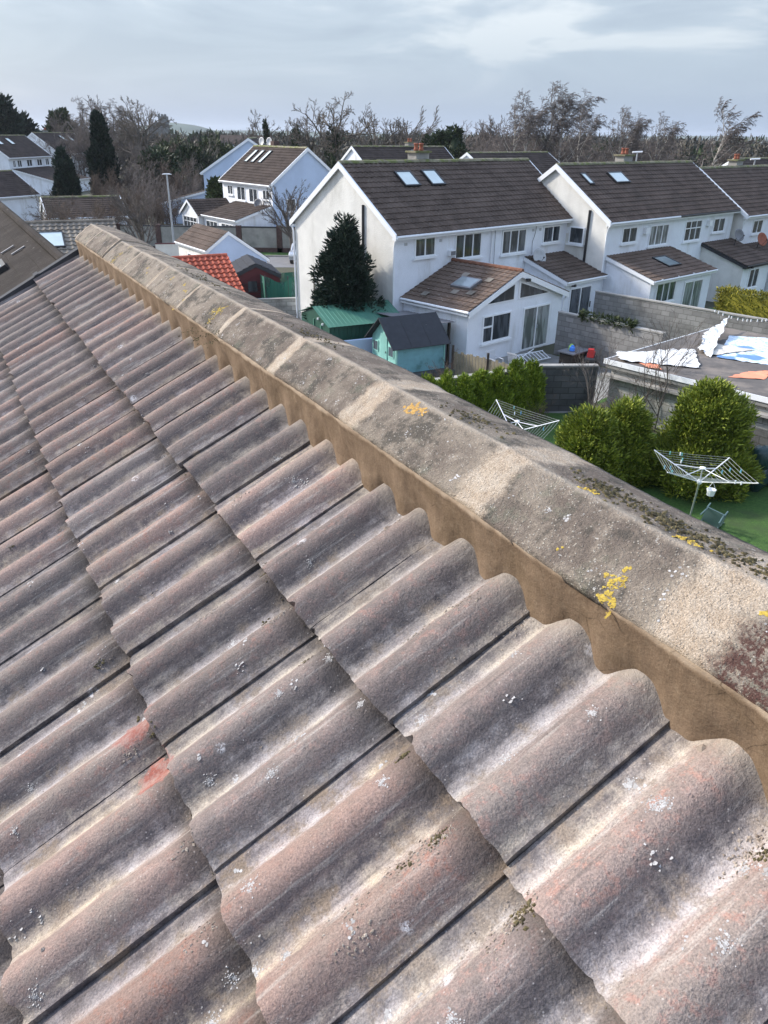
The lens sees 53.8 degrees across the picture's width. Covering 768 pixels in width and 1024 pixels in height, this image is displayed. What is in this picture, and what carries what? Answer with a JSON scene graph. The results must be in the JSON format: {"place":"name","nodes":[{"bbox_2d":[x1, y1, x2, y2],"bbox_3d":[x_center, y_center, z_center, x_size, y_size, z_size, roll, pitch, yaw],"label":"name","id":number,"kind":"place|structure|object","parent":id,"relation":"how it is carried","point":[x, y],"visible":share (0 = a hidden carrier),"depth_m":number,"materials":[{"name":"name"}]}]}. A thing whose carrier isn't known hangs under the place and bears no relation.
{"place":"outdoors","nodes":[
{"label":"outdoors","id":0,"kind":"place"},
{"bbox_2d":[140,122,222,136],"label":"hill","id":1,"kind":"structure","parent":0,"point":[188,128],"depth_m":1639.35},
{"bbox_2d":[38,137,714,433],"bbox_3d":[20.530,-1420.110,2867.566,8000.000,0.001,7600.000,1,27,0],"label":"ground","id":2,"kind":"structure","parent":0,"point":[548,349],"depth_m":45.77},
{"bbox_2d":[0,93,26,135],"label":"conifer","id":3,"kind":"object","parent":2,"relation":"on","point":[11,121],"visible":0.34,"depth_m":136.96,"materials":[{"name":"plant"}]},
{"bbox_2d":[0,170,40,220],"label":"house","id":4,"kind":"structure","parent":2,"relation":"on","point":[15,192],"depth_m":82.08,"materials":[{"name":"white paint"}]},
{"bbox_2d":[0,201,64,295],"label":"house","id":5,"kind":"structure","parent":2,"relation":"on","point":[27,250],"depth_m":14.45,"materials":[{"name":"tile"}]},
{"bbox_2d":[0,135,90,194],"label":"house","id":6,"kind":"structure","parent":2,"relation":"on","point":[26,159],"depth_m":118.02,"materials":[{"name":"white paint"}]},
{"bbox_2d":[21,185,73,220],"bbox_3d":[-27.068,-23.745,61.243,4.387,5.324,4.709,-11,29,-22],"label":"bare bush","id":7,"kind":"object","parent":2,"relation":"on","point":[46,203],"visible":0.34,"depth_m":60.71,"materials":[{"name":"brown plant"}]},
{"bbox_2d":[27,128,89,181],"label":"house","id":8,"kind":"structure","parent":2,"relation":"on","point":[47,138],"depth_m":136.25,"materials":[{"name":"white tile"}]},
{"bbox_2d":[41,107,82,135],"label":"conifer","id":9,"kind":"object","parent":2,"relation":"on","point":[65,111],"visible":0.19,"depth_m":151.88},
{"bbox_2d":[49,144,82,195],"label":"cypress","id":10,"kind":"object","parent":2,"relation":"on","point":[66,181],"visible":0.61,"depth_m":83.77,"materials":[{"name":"plant"}]},
{"bbox_2d":[25,219,116,254],"bbox_3d":[-17.195,-13.132,41.352,5.600,5.140,7.863,-10,29,-21],"label":"bungalow","id":11,"kind":"object","parent":2,"relation":"on","point":[60,235],"visible":0.13,"depth_m":40.51,"materials":[{"name":"beige tile"}]},
{"bbox_2d":[33,110,115,175],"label":"bare tree","id":12,"kind":"object","parent":2,"relation":"on","point":[83,137],"visible":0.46,"depth_m":134.87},
{"bbox_2d":[39,195,128,223],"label":"house","id":13,"kind":"structure","parent":2,"relation":"on","point":[83,202],"depth_m":65.21,"materials":[{"name":"brown tile"}]},
{"bbox_2d":[48,105,144,167],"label":"bare tree","id":14,"kind":"object","parent":2,"relation":"on","point":[75,149],"visible":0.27,"depth_m":133.78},
{"bbox_2d":[83,109,122,194],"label":"cypress","id":15,"kind":"object","parent":2,"relation":"on","point":[100,154],"visible":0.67,"depth_m":89.73,"materials":[{"name":"plant"}]},
{"bbox_2d":[105,98,133,161],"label":"bare tree","id":16,"kind":"object","parent":2,"relation":"on","point":[110,112],"visible":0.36,"depth_m":142.02,"materials":[{"name":"plant"}]},
{"bbox_2d":[97,153,158,210],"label":"bare bush","id":17,"kind":"object","parent":2,"relation":"on","point":[134,165],"visible":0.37,"depth_m":92.20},
{"bbox_2d":[106,184,156,243],"bbox_3d":[-17.941,-20.660,54.769,3.373,5.894,4.428,-10,28,-20],"label":"bare tree","id":18,"kind":"object","parent":2,"relation":"on","point":[120,204],"visible":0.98,"depth_m":54.44,"materials":[{"name":"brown plant"}]},
{"bbox_2d":[103,166,166,224],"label":"bare bush","id":19,"kind":"object","parent":2,"relation":"on","point":[134,188],"visible":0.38,"depth_m":77.78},
{"bbox_2d":[105,97,168,157],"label":"bare tree","id":20,"kind":"object","parent":2,"relation":"on","point":[130,137],"visible":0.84,"depth_m":133.24,"materials":[{"name":"beige plant"}]},
{"bbox_2d":[114,99,176,157],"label":"bare tree","id":21,"kind":"object","parent":2,"relation":"on","point":[146,141],"visible":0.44,"depth_m":138.08,"materials":[{"name":"beige plant"}]},
{"bbox_2d":[118,144,173,204],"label":"bare bush","id":22,"kind":"object","parent":2,"relation":"on","point":[148,163],"visible":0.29,"depth_m":94.68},
{"bbox_2d":[128,183,175,224],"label":"bare bush","id":23,"kind":"object","parent":2,"relation":"on","point":[151,207],"visible":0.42,"depth_m":69.22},
{"bbox_2d":[128,145,190,198],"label":"green bush","id":24,"kind":"object","parent":2,"relation":"on","point":[164,153],"visible":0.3,"depth_m":97.03,"materials":[{"name":"plant"}]},
{"bbox_2d":[139,177,184,224],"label":"bare bush","id":25,"kind":"object","parent":2,"relation":"on","point":[173,191],"visible":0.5,"depth_m":78.33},
{"bbox_2d":[144,194,181,224],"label":"bare bush","id":26,"kind":"object","parent":2,"relation":"on","point":[161,219],"visible":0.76,"depth_m":69.15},
{"bbox_2d":[147,155,192,197],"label":"bare bush","id":27,"kind":"object","parent":2,"relation":"on","point":[162,167],"visible":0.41,"depth_m":91.57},
{"bbox_2d":[173,138,221,190],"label":"green bush","id":28,"kind":"object","parent":2,"relation":"on","point":[185,151],"visible":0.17,"depth_m":105.60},
{"bbox_2d":[116,223,295,252],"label":"roadside wall","id":29,"kind":"structure","parent":2,"relation":"on","point":[266,239],"depth_m":62.89,"materials":[{"name":"concrete"}]},
{"bbox_2d":[160,137,265,223],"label":"house","id":30,"kind":"structure","parent":2,"relation":"on","point":[224,164],"depth_m":80.58,"materials":[{"name":"white paint"}]},
{"bbox_2d":[204,175,222,197],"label":"green bush","id":31,"kind":"object","parent":2,"relation":"on","point":[214,188],"visible":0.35,"depth_m":74.10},
{"bbox_2d":[196,134,233,158],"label":"green bush","id":32,"kind":"object","parent":2,"relation":"on","point":[225,148],"visible":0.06,"depth_m":112.27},
{"bbox_2d":[174,223,269,262],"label":"garage","id":33,"kind":"structure","parent":2,"relation":"on","point":[196,239],"depth_m":47.52,"materials":[{"name":"tile"}]},
{"bbox_2d":[179,137,330,226],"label":"house","id":34,"kind":"structure","parent":2,"relation":"on","point":[249,175],"depth_m":65.00,"materials":[{"name":"white paint"}]},
{"bbox_2d":[236,110,282,145],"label":"bare tree","id":35,"kind":"object","parent":2,"relation":"on","point":[253,131],"visible":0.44,"depth_m":132.87,"materials":[{"name":"beige plant"}]},
{"bbox_2d":[258,178,309,247],"bbox_3d":[-7.585,-23.067,59.690,4.344,6.087,3.309,5,27,9],"label":"bare tree","id":36,"kind":"object","parent":2,"relation":"on","point":[285,213],"visible":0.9,"depth_m":59.18,"materials":[{"name":"brown plant"}]},
{"bbox_2d":[281,104,339,161],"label":"bare tree","id":37,"kind":"object","parent":2,"relation":"on","point":[307,141],"visible":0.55,"depth_m":132.68,"materials":[{"name":"beige plant"}]},
{"bbox_2d":[324,123,341,168],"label":"ivy","id":38,"kind":"object","parent":2,"relation":"on","point":[331,162],"visible":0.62,"depth_m":125.03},
{"bbox_2d":[292,92,389,161],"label":"bare tree","id":39,"kind":"object","parent":2,"relation":"on","point":[336,130],"visible":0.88,"depth_m":124.19,"materials":[{"name":"beige plant"}]},
{"bbox_2d":[302,210,385,319],"bbox_3d":[-1.622,-10.071,33.909,4.254,6.502,3.926,1,27,0],"label":"conifer","id":40,"kind":"object","parent":2,"relation":"on","point":[343,270],"visible":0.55,"depth_m":32.78,"materials":[{"name":"plant"}]},
{"bbox_2d":[353,103,412,145],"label":"bare tree","id":41,"kind":"object","parent":2,"relation":"on","point":[385,138],"visible":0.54,"depth_m":135.65,"materials":[{"name":"beige plant"}]},
{"bbox_2d":[341,138,453,159],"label":"house","id":42,"kind":"structure","parent":2,"relation":"on","point":[368,152],"depth_m":80.60,"materials":[{"name":"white tile"}]},
{"bbox_2d":[38,128,767,174],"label":"woodland","id":43,"kind":"object","parent":2,"relation":"on","point":[760,150],"visible":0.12,"depth_m":186.65,"materials":[{"name":"plant"}]},
{"bbox_2d":[380,105,426,145],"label":"bare tree","id":44,"kind":"object","parent":2,"relation":"on","point":[402,140],"visible":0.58,"depth_m":134.95,"materials":[{"name":"brown plant"}]},
{"bbox_2d":[88,127,766,165],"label":"evergreens","id":45,"kind":"object","parent":2,"relation":"on","point":[700,151],"visible":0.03,"depth_m":204.52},
{"bbox_2d":[289,143,607,364],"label":"house","id":46,"kind":"structure","parent":2,"relation":"on","point":[477,254],"depth_m":35.21,"materials":[{"name":"paint"}]},
{"bbox_2d":[413,237,437,260],"bbox_3d":[1.874,-11.939,34.226,1.510,0.940,0.150,-22,35,-38],"label":"window","id":47,"kind":"structure","parent":46,"relation":"in","point":[424,248],"depth_m":34.23,"materials":[{"name":"white plastic"}]},
{"bbox_2d":[454,232,482,259],"bbox_3d":[4.043,-12.674,36.132,2.060,1.230,0.150,-22,35,-38],"label":"window","id":48,"kind":"structure","parent":46,"relation":"in","point":[468,246],"depth_m":36.17,"materials":[{"name":"white plastic"}]},
{"bbox_2d":[479,311,511,346],"bbox_3d":[4.982,-8.108,33.413,2.110,1.290,0.150,-22,35,-38],"label":"window","id":49,"kind":"structure","parent":46,"relation":"in","point":[495,327],"depth_m":33.41,"materials":[{"name":"white plastic"}]},
{"bbox_2d":[499,228,526,256],"bbox_3d":[6.600,-13.651,38.322,2.110,1.250,0.150,-22,35,-38],"label":"window","id":50,"kind":"structure","parent":46,"relation":"in","point":[513,243],"depth_m":38.32,"materials":[{"name":"white plastic"}]},
{"bbox_2d":[518,281,550,298],"bbox_3d":[6.905,-10.230,34.374,2.500,0.800,0.065,-22,35,-38],"label":"gable window","id":51,"kind":"structure","parent":46,"relation":"in","point":[525,290],"depth_m":34.03,"materials":[{"name":"white plastic"}]},
{"bbox_2d":[520,302,550,350],"bbox_3d":[7.086,-8.654,35.364,2.050,1.980,0.130,-22,35,-38],"label":"french door","id":52,"kind":"structure","parent":46,"relation":"in","point":[535,321],"depth_m":35.35,"materials":[{"name":"glass"}]},
{"bbox_2d":[541,225,560,245],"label":"window","id":53,"kind":"structure","parent":46,"relation":"in","point":[551,234],"depth_m":40.20,"materials":[{"name":"white plastic"}]},
{"bbox_2d":[567,284,591,313],"bbox_3d":[10.205,-10.759,39.585,1.950,2.020,0.130,-22,35,-38],"label":"patio door","id":54,"kind":"structure","parent":46,"relation":"in","point":[579,297],"depth_m":39.43,"materials":[{"name":"white plastic"}]},
{"bbox_2d":[443,123,470,158],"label":"evergreen tree","id":55,"kind":"object","parent":2,"relation":"on","point":[453,138],"visible":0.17,"depth_m":103.56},
{"bbox_2d":[459,151,559,173],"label":"house","id":56,"kind":"structure","parent":2,"relation":"on","point":[543,162],"depth_m":82.07,"materials":[{"name":"brown tile"}]},
{"bbox_2d":[488,97,547,151],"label":"bare tree","id":57,"kind":"object","parent":2,"relation":"on","point":[527,116],"visible":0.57,"depth_m":89.09,"materials":[{"name":"plant"}]},
{"bbox_2d":[494,88,557,154],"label":"bare tree","id":58,"kind":"object","parent":2,"relation":"on","point":[540,124],"visible":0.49,"depth_m":93.49,"materials":[{"name":"plant"}]},
{"bbox_2d":[528,81,586,159],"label":"bare tree","id":59,"kind":"object","parent":2,"relation":"on","point":[554,112],"visible":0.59,"depth_m":93.51,"materials":[{"name":"plant"}]},
{"bbox_2d":[529,81,606,162],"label":"bare tree","id":60,"kind":"object","parent":2,"relation":"on","point":[577,118],"visible":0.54,"depth_m":93.78,"materials":[{"name":"plant"}]},
{"bbox_2d":[539,363,598,410],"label":"garden wall","id":61,"kind":"structure","parent":2,"relation":"on","point":[566,396],"depth_m":27.32,"materials":[{"name":"concrete"}]},
{"bbox_2d":[554,104,609,161],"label":"bare tree","id":62,"kind":"object","parent":2,"relation":"on","point":[589,138],"visible":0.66,"depth_m":89.61,"materials":[{"name":"plant"}]},
{"bbox_2d":[554,311,666,366],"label":"garden wall","id":63,"kind":"structure","parent":2,"relation":"on","point":[571,328],"depth_m":33.02,"materials":[{"name":"concrete"}]},
{"bbox_2d":[577,309,638,333],"bbox_3d":[9.588,-8.233,32.449,0.811,0.681,2.948,-21,34,-36],"label":"ivy mat","id":64,"kind":"object","parent":63,"relation":"on","point":[584,313],"visible":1,"depth_m":32.34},
{"bbox_2d":[593,108,652,161],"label":"bare tree","id":65,"kind":"object","parent":2,"relation":"on","point":[637,128],"visible":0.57,"depth_m":87.60,"materials":[{"name":"plant"}]},
{"bbox_2d":[600,105,652,160],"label":"bare tree","id":66,"kind":"object","parent":2,"relation":"on","point":[626,135],"visible":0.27,"depth_m":91.07,"materials":[{"name":"plant"}]},
{"bbox_2d":[538,148,767,307],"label":"house","id":67,"kind":"structure","parent":2,"relation":"on","point":[658,230],"depth_m":41.97,"materials":[{"name":"concrete"}]},
{"bbox_2d":[566,226,584,246],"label":"window","id":68,"kind":"structure","parent":67,"relation":"in","point":[576,234],"depth_m":40.64,"materials":[{"name":"white plastic"}]},
{"bbox_2d":[619,226,638,245],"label":"window","id":69,"kind":"structure","parent":67,"relation":"in","point":[629,234],"depth_m":40.76,"materials":[{"name":"white plastic"}]},
{"bbox_2d":[646,223,669,248],"bbox_3d":[15.495,-15.570,42.650,2.160,1.210,0.150,-21,34,-37],"label":"window","id":70,"kind":"structure","parent":67,"relation":"in","point":[658,236],"depth_m":42.63,"materials":[{"name":"white plastic"}]},
{"bbox_2d":[654,281,676,302],"bbox_3d":[14.815,-11.521,39.812,2.110,1.140,0.150,-21,34,-37],"label":"window","id":71,"kind":"structure","parent":67,"relation":"in","point":[665,292],"depth_m":39.85,"materials":[{"name":"white plastic"}]},
{"bbox_2d":[681,219,702,243],"bbox_3d":[18.354,-16.671,44.940,2.110,1.250,0.150,-21,34,-37],"label":"window","id":72,"kind":"structure","parent":67,"relation":"in","point":[692,231],"depth_m":44.92,"materials":[{"name":"white plastic"}]},
{"bbox_2d":[681,278,703,306],"bbox_3d":[16.969,-11.811,41.868,2.000,2.000,0.080,-21,34,-37],"label":"french door","id":73,"kind":"structure","parent":67,"relation":"in","point":[692,289],"depth_m":41.75,"materials":[{"name":"white plastic"}]},
{"bbox_2d":[633,110,686,160],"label":"bare tree","id":74,"kind":"object","parent":2,"relation":"on","point":[673,133],"visible":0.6,"depth_m":87.01,"materials":[{"name":"plant"}]},
{"bbox_2d":[624,309,706,431],"bbox_3d":[9.361,-4.732,25.331,2.293,4.351,3.716,12,29,21],"label":"bare bush","id":75,"kind":"object","parent":2,"relation":"on","point":[661,388],"visible":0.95,"depth_m":25.03,"materials":[{"name":"brown plant"}]},
{"bbox_2d":[592,290,767,340],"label":"garden wall","id":76,"kind":"structure","parent":2,"relation":"on","point":[689,318],"depth_m":36.42,"materials":[{"name":"concrete"}]},
{"bbox_2d":[600,327,767,429],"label":"flat roofed garage","id":77,"kind":"structure","parent":2,"relation":"on","point":[714,366],"depth_m":25.94,"materials":[{"name":"grey concrete"}]},
{"bbox_2d":[616,348,699,367],"bbox_3d":[9.802,-5.693,27.177,2.830,0.120,2.722,8,27,14],"label":"plastic sheet","id":78,"kind":"object","parent":77,"relation":"on","point":[630,356],"visible":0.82,"depth_m":26.81,"materials":[{"name":"plastic"}]},
{"bbox_2d":[698,318,727,356],"bbox_3d":[12.638,-6.819,29.135,0.693,0.467,5.326,14,29,25],"label":"tarpaulin","id":79,"kind":"object","parent":77,"relation":"on","point":[711,336],"visible":0.99,"depth_m":28.75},
{"bbox_2d":[717,336,767,364],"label":"plastic sheet","id":80,"kind":"object","parent":77,"relation":"on","point":[759,352],"visible":1,"depth_m":28.05,"materials":[{"name":"white plastic"}]},
{"bbox_2d":[698,97,761,165],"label":"bare tree","id":81,"kind":"object","parent":2,"relation":"on","point":[729,136],"visible":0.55,"depth_m":81.34,"materials":[{"name":"plant"}]},
{"bbox_2d":[699,154,767,295],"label":"house","id":82,"kind":"structure","parent":2,"relation":"on","point":[737,182],"depth_m":49.11,"materials":[{"name":"concrete"}]},
{"bbox_2d":[0,224,767,1023],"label":"house","id":83,"kind":"structure","parent":0,"point":[342,682],"depth_m":1.23,"materials":[{"name":"tile"}]},
{"bbox_2d":[0,0,767,136],"label":"sky","id":84,"kind":"structure","parent":0,"point":[203,63],"materials":[{"name":"grey"}]},
{"bbox_2d":[444,350,611,417],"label":"patio","id":85,"kind":"structure","parent":0,"point":[553,359],"depth_m":33.66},
{"bbox_2d":[300,300,398,339],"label":"garden shed","id":86,"kind":"structure","parent":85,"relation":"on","point":[343,323],"depth_m":32.40,"materials":[{"name":"green metal"}]},
{"bbox_2d":[364,312,454,377],"bbox_3d":[0.992,-6.945,31.411,3.000,2.473,2.700,-13,30,-26],"label":"playhouse","id":87,"kind":"object","parent":85,"relation":"on","point":[414,343],"visible":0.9,"depth_m":30.78,"materials":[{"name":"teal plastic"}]},
{"bbox_2d":[451,345,526,374],"bbox_3d":[4.154,-5.703,30.260,3.724,1.300,0.127,23,34,37],"label":"timber fence","id":88,"kind":"object","parent":85,"relation":"on","point":[464,365],"visible":0.38,"depth_m":30.73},
{"bbox_2d":[557,346,587,363],"bbox_3d":[8.239,-6.674,32.941,1.300,0.750,0.850,-21,34,-37],"label":"patio table","id":89,"kind":"object","parent":85,"relation":"on","point":[566,357],"visible":0.63,"depth_m":32.62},
{"bbox_2d":[508,413,767,551],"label":"lawn","id":90,"kind":"structure","parent":0,"point":[746,520],"depth_m":20.74,"materials":[{"name":"plant"}]},
{"bbox_2d":[437,368,462,398],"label":"lime conifer","id":91,"kind":"object","parent":90,"relation":"on","point":[445,381],"visible":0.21,"depth_m":24.63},
{"bbox_2d":[454,371,476,404],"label":"lime conifer","id":92,"kind":"object","parent":90,"relation":"on","point":[465,385],"visible":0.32,"depth_m":25.00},
{"bbox_2d":[470,367,499,414],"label":"lime conifer","id":93,"kind":"object","parent":90,"relation":"on","point":[485,400],"visible":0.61,"depth_m":25.31,"materials":[{"name":"plant"}]},
{"bbox_2d":[489,366,516,420],"bbox_3d":[3.950,-3.980,25.954,1.357,2.256,1.316,1,27,0],"label":"lime conifer","id":94,"kind":"object","parent":90,"relation":"on","point":[501,382],"visible":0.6,"depth_m":25.65,"materials":[{"name":"plant"}]},
{"bbox_2d":[505,356,534,420],"bbox_3d":[4.522,-4.174,26.189,1.411,2.407,1.338,22,33,35],"label":"lime conifer","id":95,"kind":"object","parent":90,"relation":"on","point":[518,372],"visible":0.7,"depth_m":25.92,"materials":[{"name":"plant"}]},
{"bbox_2d":[519,356,547,419],"bbox_3d":[5.187,-4.325,26.538,1.297,2.384,1.283,1,27,0],"label":"lime conifer","id":96,"kind":"object","parent":90,"relation":"on","point":[537,382],"visible":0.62,"depth_m":26.23,"materials":[{"name":"plant"}]},
{"bbox_2d":[559,333,626,407],"bbox_3d":[7.179,-4.676,26.366,2.735,3.202,1.688,0,27,-1],"label":"bare bush","id":97,"kind":"object","parent":90,"relation":"on","point":[585,375],"visible":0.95,"depth_m":26.27,"materials":[{"name":"brown plant"}]},
{"bbox_2d":[554,402,632,481],"bbox_3d":[5.943,-1.854,21.368,2.385,2.656,2.284,-9,28,-19],"label":"golden conifer","id":98,"kind":"object","parent":90,"relation":"on","point":[586,434],"visible":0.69,"depth_m":20.76,"materials":[{"name":"plant"}]},
{"bbox_2d":[607,392,658,489],"bbox_3d":[6.977,-2.021,21.652,2.313,2.844,2.106,1,27,0],"label":"golden conifer","id":99,"kind":"object","parent":90,"relation":"on","point":[636,421],"visible":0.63,"depth_m":21.10,"materials":[{"name":"plant"}]},
{"bbox_2d":[639,375,766,502],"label":"golden conifer","id":100,"kind":"object","parent":90,"relation":"on","point":[711,418],"visible":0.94,"depth_m":20.61,"materials":[{"name":"plant"}]},
{"bbox_2d":[654,450,758,514],"bbox_3d":[7.605,-0.229,18.620,1.916,2.001,1.992,1,27,0],"label":"rotary dryer","id":101,"kind":"object","parent":90,"relation":"on","point":[698,480],"visible":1,"depth_m":18.66,"materials":[{"name":"metal"}]},
{"bbox_2d":[700,503,728,527],"bbox_3d":[8.435,0.171,19.421,0.525,0.656,0.913,31,50,26],"label":"garden chair","id":102,"kind":"object","parent":90,"relation":"on","point":[713,517],"visible":0.91,"depth_m":19.35,"materials":[{"name":"green plastic"}]},
{"bbox_2d":[744,469,767,491],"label":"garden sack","id":103,"kind":"object","parent":90,"relation":"on","point":[755,487],"visible":0.37,"depth_m":21.43,"materials":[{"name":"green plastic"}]},
{"bbox_2d":[752,445,767,469],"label":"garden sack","id":104,"kind":"object","parent":103,"relation":"on","point":[760,451],"visible":0.62,"depth_m":20.98,"materials":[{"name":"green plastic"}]},
{"bbox_2d":[746,426,767,447],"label":"wall","id":105,"kind":"structure","parent":90,"relation":"on","point":[760,438],"depth_m":22.46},
{"label":"yard","id":106,"kind":"structure","parent":0,"visible":0},
{"bbox_2d":[172,253,244,291],"bbox_3d":[-9.357,-11.155,38.904,3.750,3.590,2.936,-13,29,-25],"label":"lean to shed","id":107,"kind":"object","parent":106,"relation":"on","point":[219,266],"visible":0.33,"depth_m":39.08,"materials":[{"name":"tile"}]},
{"bbox_2d":[231,254,280,297],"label":"garden shed","id":108,"kind":"structure","parent":106,"relation":"on","point":[249,269],"depth_m":41.91,"materials":[{"name":"wood"}]},
{"bbox_2d":[258,297,298,316],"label":"garden wall","id":109,"kind":"structure","parent":106,"relation":"on","point":[286,304],"depth_m":39.51,"materials":[{"name":"concrete"}]},
{"bbox_2d":[260,272,297,297],"bbox_3d":[-5.500,-12.082,41.759,2.358,2.200,2.510,-7,28,-16],"label":"fence","id":110,"kind":"object","parent":106,"relation":"on","point":[271,288],"visible":0.41,"depth_m":40.63,"materials":[{"name":"teal"}]},
{"label":"lawn","id":111,"kind":"structure","parent":0,"visible":0},
{"bbox_2d":[712,284,767,318],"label":"clipped hedge","id":112,"kind":"object","parent":111,"relation":"on","point":[749,302],"visible":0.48,"depth_m":37.60,"materials":[{"name":"plant"}]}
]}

